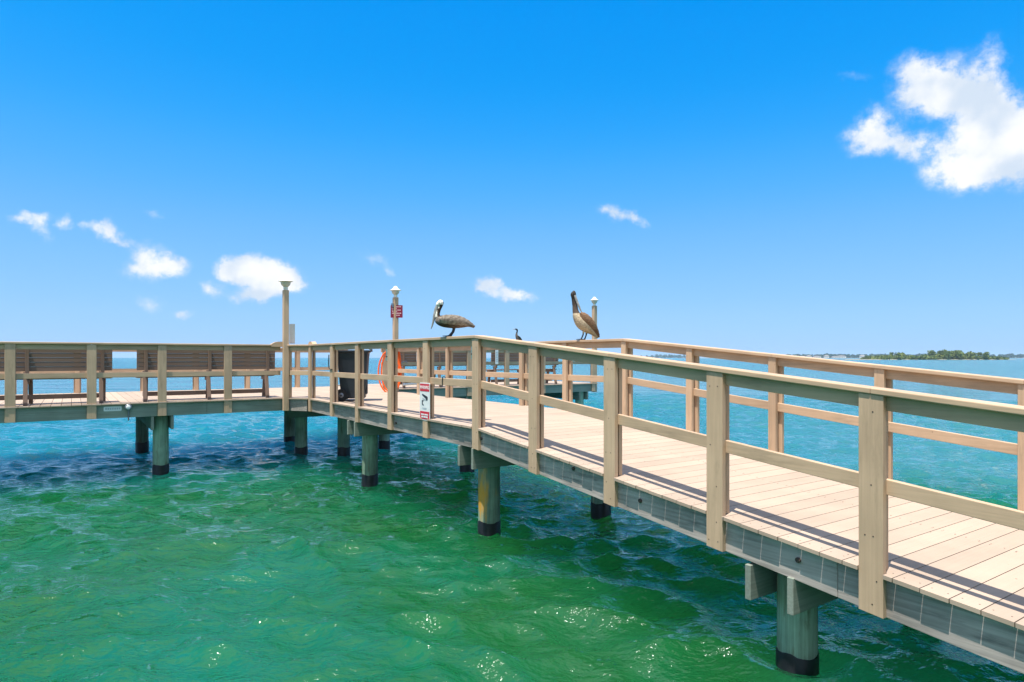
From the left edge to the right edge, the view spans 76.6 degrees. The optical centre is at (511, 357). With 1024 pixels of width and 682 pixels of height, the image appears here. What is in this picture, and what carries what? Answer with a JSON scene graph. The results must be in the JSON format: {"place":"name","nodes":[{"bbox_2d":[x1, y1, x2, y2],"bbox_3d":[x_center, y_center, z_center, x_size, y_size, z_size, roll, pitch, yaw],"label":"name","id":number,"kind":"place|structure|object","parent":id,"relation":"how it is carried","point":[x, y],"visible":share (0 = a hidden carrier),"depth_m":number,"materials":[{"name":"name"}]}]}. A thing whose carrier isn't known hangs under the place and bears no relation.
{"place":"outdoors","nodes":[
{"label":"outdoors","id":0,"kind":"place"},
{"bbox_2d":[0,358,1023,681],"bbox_3d":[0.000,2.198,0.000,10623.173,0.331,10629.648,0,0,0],"label":"water","id":1,"kind":"structure","parent":0,"point":[244,546],"depth_m":6.92,"materials":[{"name":"teal liquid"}]},
{"bbox_2d":[0,386,416,474],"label":"platform","id":2,"kind":"structure","parent":1,"relation":"in","point":[145,414],"depth_m":12.37,"materials":[{"name":"brown wood"}]},
{"bbox_2d":[0,349,111,405],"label":"bench","id":3,"kind":"object","parent":2,"relation":"on","point":[27,360],"visible":0.75,"depth_m":11.24,"materials":[{"name":"brown wood"}]},
{"bbox_2d":[104,406,121,410],"bbox_3d":[-7.037,0.905,11.416,0.270,0.082,0.006,0,0,-34],"label":"label plate","id":4,"kind":"object","parent":2,"relation":"attached to","point":[114,408],"visible":1,"depth_m":11.42,"materials":[{"name":"white plastic"}]},
{"bbox_2d":[125,404,131,420],"bbox_3d":[-6.822,0.978,11.518,0.111,0.296,0.070,0,0,-34],"label":"spotlight","id":5,"kind":"object","parent":2,"relation":"attached to","point":[128,407],"visible":1,"depth_m":11.50,"materials":[{"name":"grey metal"}]},
{"bbox_2d":[0,341,282,422],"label":"railing","id":6,"kind":"object","parent":2,"relation":"attached to","point":[10,376],"visible":0.99,"depth_m":11.47,"materials":[{"name":"beige wood"}]},
{"bbox_2d":[0,348,329,393],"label":"railing","id":7,"kind":"object","parent":2,"relation":"attached to","point":[77,383],"visible":0.19,"depth_m":16.13,"materials":[{"name":"beige wood"}]},
{"bbox_2d":[135,350,274,401],"bbox_3d":[-5.969,0.322,12.726,2.460,0.991,0.597,0,0,-34],"label":"bench","id":8,"kind":"object","parent":2,"relation":"on","point":[147,360],"visible":0.77,"depth_m":12.54,"materials":[{"name":"brown wood"}]},
{"bbox_2d":[279,276,292,410],"bbox_3d":[-4.541,-0.281,13.001,0.284,2.705,0.284,0,0,-34],"label":"lamp post","id":9,"kind":"object","parent":2,"relation":"on","point":[285,281],"visible":1,"depth_m":12.96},
{"bbox_2d":[390,286,400,339],"bbox_3d":[-2.913,-0.486,16.200,0.284,2.595,0.284,0,0,-34],"label":"lamp post","id":10,"kind":"object","parent":2,"relation":"on","point":[395,290],"visible":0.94,"depth_m":16.15,"materials":[{"name":"grey metal"}]},
{"bbox_2d":[391,305,402,317],"bbox_3d":[-2.876,-1.145,16.147,0.300,0.310,0.006,0,0,0],"label":"notice sign","id":11,"kind":"object","parent":10,"relation":"attached to","point":[399,311],"visible":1,"depth_m":16.15,"materials":[{"name":"red metal"}]},
{"bbox_2d":[338,381,597,404],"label":"platform","id":12,"kind":"structure","parent":1,"relation":"in","point":[581,390],"depth_m":19.44,"materials":[{"name":"grey wood"}]},
{"bbox_2d":[403,383,416,385],"bbox_3d":[-2.659,0.301,17.049,0.457,1.020,0.072,0,0,-34],"label":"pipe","id":13,"kind":"object","parent":12,"relation":"on","point":[404,384],"visible":0.22,"depth_m":17.00,"materials":[{"name":"white plastic"}]},
{"bbox_2d":[400,352,465,387],"bbox_3d":[-2.076,0.322,17.869,2.460,0.991,0.597,0,0,-34],"label":"bench","id":14,"kind":"object","parent":12,"relation":"on","point":[414,354],"visible":0.17,"depth_m":17.68,"materials":[{"name":"brown wood"}]},
{"bbox_2d":[381,349,595,395],"bbox_3d":[-0.362,0.405,18.478,7.178,1.328,0.138,0,0,-34],"label":"railing","id":15,"kind":"object","parent":12,"relation":"on","point":[506,363],"visible":0.3,"depth_m":18.29,"materials":[{"name":"beige wood"}]},
{"bbox_2d":[495,350,497,363],"bbox_3d":[-0.429,-0.039,18.346,0.100,0.460,0.008,0,0,-34],"label":"notice card","id":16,"kind":"object","parent":15,"relation":"attached to","point":[496,356],"visible":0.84,"depth_m":18.34,"materials":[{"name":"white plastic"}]},
{"bbox_2d":[515,329,521,339],"bbox_3d":[0.172,-0.550,18.832,0.312,0.580,0.153,0,0,-10],"label":"cormorant","id":17,"kind":"object","parent":15,"relation":"on","point":[517,337],"visible":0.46,"depth_m":18.79,"materials":[{"name":"black"}]},
{"bbox_2d":[486,353,557,383],"bbox_3d":[0.323,0.322,19.498,2.460,0.991,0.597,0,0,-34],"label":"bench","id":18,"kind":"object","parent":12,"relation":"on","point":[496,380],"visible":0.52,"depth_m":19.09,"materials":[{"name":"brown wood"}]},
{"bbox_2d":[590,297,597,391],"bbox_3d":[2.650,-0.416,20.825,0.284,3.055,0.284,0,0,-34],"label":"lamp post","id":19,"kind":"object","parent":12,"relation":"on","point":[594,300],"visible":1,"depth_m":20.77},
{"bbox_2d":[289,393,1023,675],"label":"walkway","id":20,"kind":"structure","parent":1,"relation":"in","point":[949,577],"depth_m":4.84,"materials":[{"name":"wood"}]},
{"bbox_2d":[338,349,372,401],"bbox_3d":[-3.015,0.293,12.197,0.726,1.035,0.596,0,0,-8],"label":"wheeled bin","id":21,"kind":"object","parent":20,"relation":"on","point":[346,364],"visible":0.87,"depth_m":11.96,"materials":[{"name":"grey plastic"}]},
{"bbox_2d":[287,335,1023,618],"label":"railing","id":22,"kind":"object","parent":20,"relation":"attached to","point":[873,482],"visible":1,"depth_m":4.71,"materials":[{"name":"wood"}]},
{"bbox_2d":[289,324,294,343],"bbox_3d":[-4.458,-0.479,13.138,0.115,0.400,0.004,0,0,0],"label":"sign panel","id":23,"kind":"object","parent":22,"relation":"attached to","point":[291,333],"visible":1,"depth_m":13.14,"materials":[{"name":"white plastic"}]},
{"bbox_2d":[420,382,429,420],"bbox_3d":[-1.161,0.586,8.615,0.009,0.500,0.300,0,0,-34],"label":"warning sign","id":24,"kind":"object","parent":22,"relation":"attached to","point":[424,401],"visible":1,"depth_m":8.61,"materials":[{"name":"white plastic"}]},
{"bbox_2d":[431,300,474,336],"bbox_3d":[-0.742,-0.493,8.159,0.559,0.463,0.212,0,0,-4],"label":"pelican","id":25,"kind":"object","parent":22,"relation":"on","point":[453,322],"visible":1,"depth_m":8.10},
{"bbox_2d":[398,339,1023,510],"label":"railing","id":26,"kind":"object","parent":20,"relation":"attached to","point":[884,376],"visible":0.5,"depth_m":6.99,"materials":[{"name":"wood"}]},
{"bbox_2d":[378,351,407,391],"bbox_3d":[-2.792,0.321,15.166,0.698,1.085,0.159,0,0,0],"label":"hose coil","id":27,"kind":"object","parent":26,"relation":"hanging from","point":[399,362],"visible":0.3,"depth_m":15.13,"materials":[{"name":"plastic"}]},
{"bbox_2d":[571,291,599,339],"bbox_3d":[1.093,-0.628,9.684,0.445,0.734,0.236,0,0,-8],"label":"pelican","id":28,"kind":"object","parent":26,"relation":"on","point":[584,322],"visible":1,"depth_m":9.61,"materials":[{"name":"brown"}]},
{"bbox_2d":[640,354,685,357],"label":"mainland trees","id":29,"kind":"object","parent":1,"relation":"on","point":[668,356],"visible":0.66,"depth_m":3187.57,"materials":[{"name":"green plant"}]},
{"bbox_2d":[0,0,1023,357],"label":"sky","id":30,"kind":"structure","parent":0,"point":[814,177],"materials":[{"name":"blue"}]},
{"bbox_2d":[845,359,1014,359],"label":"island ground","id":31,"kind":"structure","parent":0,"point":[927,359],"depth_m":610.81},
{"bbox_2d":[860,349,1008,359],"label":"mangrove trees","id":32,"kind":"object","parent":31,"relation":"on","point":[951,354],"visible":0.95,"depth_m":615.03,"materials":[{"name":"green plant"}]},
{"bbox_3d":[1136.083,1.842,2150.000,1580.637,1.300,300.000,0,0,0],"label":"shore ground","id":33,"kind":"structure","parent":0,"visible":0},
{"bbox_2d":[786,353,1023,357],"bbox_3d":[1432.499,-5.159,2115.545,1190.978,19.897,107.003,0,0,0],"label":"mainland trees","id":34,"kind":"object","parent":33,"relation":"on","point":[1011,355],"visible":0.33,"depth_m":2090.39,"materials":[{"name":"green plant"}]}
]}

